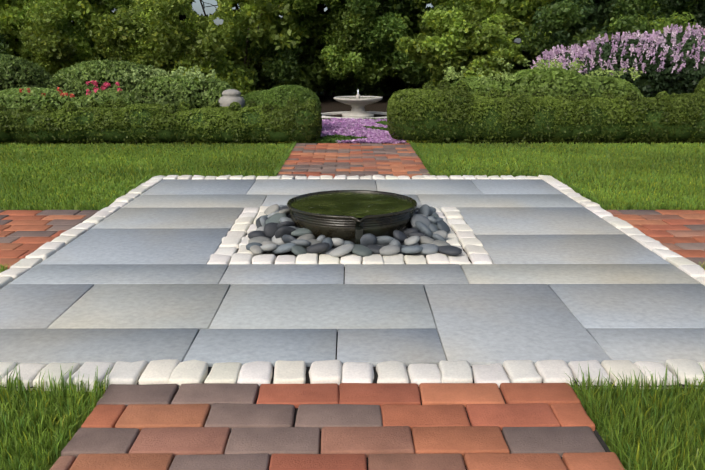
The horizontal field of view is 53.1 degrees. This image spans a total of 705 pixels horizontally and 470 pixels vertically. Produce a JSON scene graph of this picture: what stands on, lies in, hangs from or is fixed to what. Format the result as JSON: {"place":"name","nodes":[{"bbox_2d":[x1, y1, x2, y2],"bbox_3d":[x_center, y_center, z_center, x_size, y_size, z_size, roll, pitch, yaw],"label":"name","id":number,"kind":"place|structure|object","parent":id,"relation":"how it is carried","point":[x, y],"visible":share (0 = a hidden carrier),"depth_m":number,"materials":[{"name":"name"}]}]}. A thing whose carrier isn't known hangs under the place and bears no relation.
{"place":"outdoors","nodes":[
{"label":"outdoors","id":0,"kind":"place"},
{"bbox_2d":[5,96,324,146],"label":"bed soil","id":1,"kind":"structure","parent":0,"point":[321,98],"depth_m":8.29,"materials":[{"name":"brown soil"}]},
{"bbox_2d":[218,89,244,106],"bbox_3d":[-1.508,-1.528,8.839,0.332,0.590,0.332,0,14,0],"label":"stone ornament","id":2,"kind":"object","parent":1,"relation":"on","point":[228,97],"visible":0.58,"depth_m":8.69,"materials":[{"name":"stone"}]},
{"bbox_2d":[71,0,523,50],"label":"sky","id":3,"kind":"structure","parent":0,"point":[197,7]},
{"bbox_2d":[0,78,704,469],"bbox_3d":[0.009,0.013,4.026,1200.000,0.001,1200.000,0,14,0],"label":"ground","id":4,"kind":"structure","parent":0,"point":[352,92],"depth_m":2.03,"materials":[{"name":"green plant"}]},
{"bbox_2d":[0,178,702,387],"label":"paving joints","id":5,"kind":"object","parent":4,"relation":"on","point":[308,378],"depth_m":2.26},
{"bbox_2d":[231,223,471,263],"bbox_3d":[-0.011,-0.008,4.041,1.300,0.001,1.200,0,14,0],"label":"mortar bed","id":6,"kind":"object","parent":5,"relation":"on","point":[288,253],"depth_m":3.62,"materials":[{"name":"grey concrete"}]},
{"bbox_2d":[287,190,416,243],"bbox_3d":[-0.003,-0.082,3.937,0.725,0.204,0.760,0,14,0],"label":"glazed bowl","id":7,"kind":"object","parent":6,"relation":"on","point":[337,226],"visible":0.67,"depth_m":3.67,"materials":[{"name":"ceramic"}]},
{"bbox_2d":[290,192,413,217],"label":"bowl water","id":8,"kind":"structure","parent":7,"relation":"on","point":[358,204],"depth_m":3.92,"materials":[{"name":"green liquid"}]},
{"bbox_2d":[355,222,363,244],"bbox_3d":[0.036,0.006,3.587,0.040,0.152,0.040,-1,14,-6],"label":"water spill","id":9,"kind":"object","parent":7,"relation":"attached to","point":[359,231],"visible":0.77,"depth_m":3.60,"materials":[{"name":"clear liquid"}]},
{"bbox_2d":[246,204,461,256],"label":"river rocks","id":10,"kind":"object","parent":6,"relation":"on","point":[425,231],"visible":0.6,"depth_m":3.63,"materials":[{"name":"grey stone"}]},
{"bbox_2d":[0,179,704,366],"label":"bluestone slabs","id":11,"kind":"structure","parent":5,"relation":"on","point":[565,278],"depth_m":2.98,"materials":[{"name":"grey stone"}]},
{"bbox_2d":[0,77,704,144],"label":"boxwood","id":12,"kind":"object","parent":4,"relation":"on","point":[310,100],"depth_m":7.98,"materials":[{"name":"green plant"}]},
{"bbox_2d":[0,175,704,391],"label":"white cobbles","id":13,"kind":"object","parent":4,"relation":"on","point":[171,371],"visible":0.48,"depth_m":2.29,"materials":[{"name":"white stone"}]},
{"bbox_2d":[308,96,403,144],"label":"bed soil","id":14,"kind":"structure","parent":4,"relation":"on","point":[329,104],"depth_m":13.71,"materials":[{"name":"brown soil"}]},
{"bbox_2d":[321,94,386,118],"bbox_3d":[0.092,-2.114,11.637,1.340,0.421,1.340,0,14,0],"label":"stone fountain","id":15,"kind":"object","parent":14,"relation":"on","point":[357,111],"visible":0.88,"depth_m":11.48,"materials":[{"name":"stone"}]},
{"bbox_2d":[338,97,378,98],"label":"fountain water","id":16,"kind":"structure","parent":15,"relation":"in","point":[358,98],"depth_m":11.71,"materials":[{"name":"grey liquid"}]},
{"bbox_2d":[19,23,704,143],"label":"flowers","id":17,"kind":"object","parent":14,"relation":"on","point":[351,130],"visible":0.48,"depth_m":10.30,"materials":[{"name":"purple plant"}]},
{"bbox_2d":[173,387,610,469],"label":"path base","id":18,"kind":"object","parent":4,"relation":"on","point":[601,441],"depth_m":1.91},
{"bbox_2d":[0,143,704,469],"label":"brick paths","id":19,"kind":"structure","parent":18,"relation":"on","point":[544,426],"depth_m":1.96,"materials":[{"name":"red brick"}]},
{"bbox_2d":[379,96,702,146],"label":"bed soil","id":20,"kind":"structure","parent":0,"point":[384,100],"depth_m":8.29,"materials":[{"name":"brown soil"}]},
{"bbox_2d":[0,0,704,100],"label":"tree","id":21,"kind":"object","parent":20,"relation":"on","point":[372,47],"depth_m":13.69,"materials":[{"name":"green plant"}]},
{"bbox_2d":[0,31,704,109],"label":"shrub","id":22,"kind":"object","parent":20,"relation":"on","point":[174,90],"depth_m":9.96,"materials":[{"name":"green plant"}]}
]}

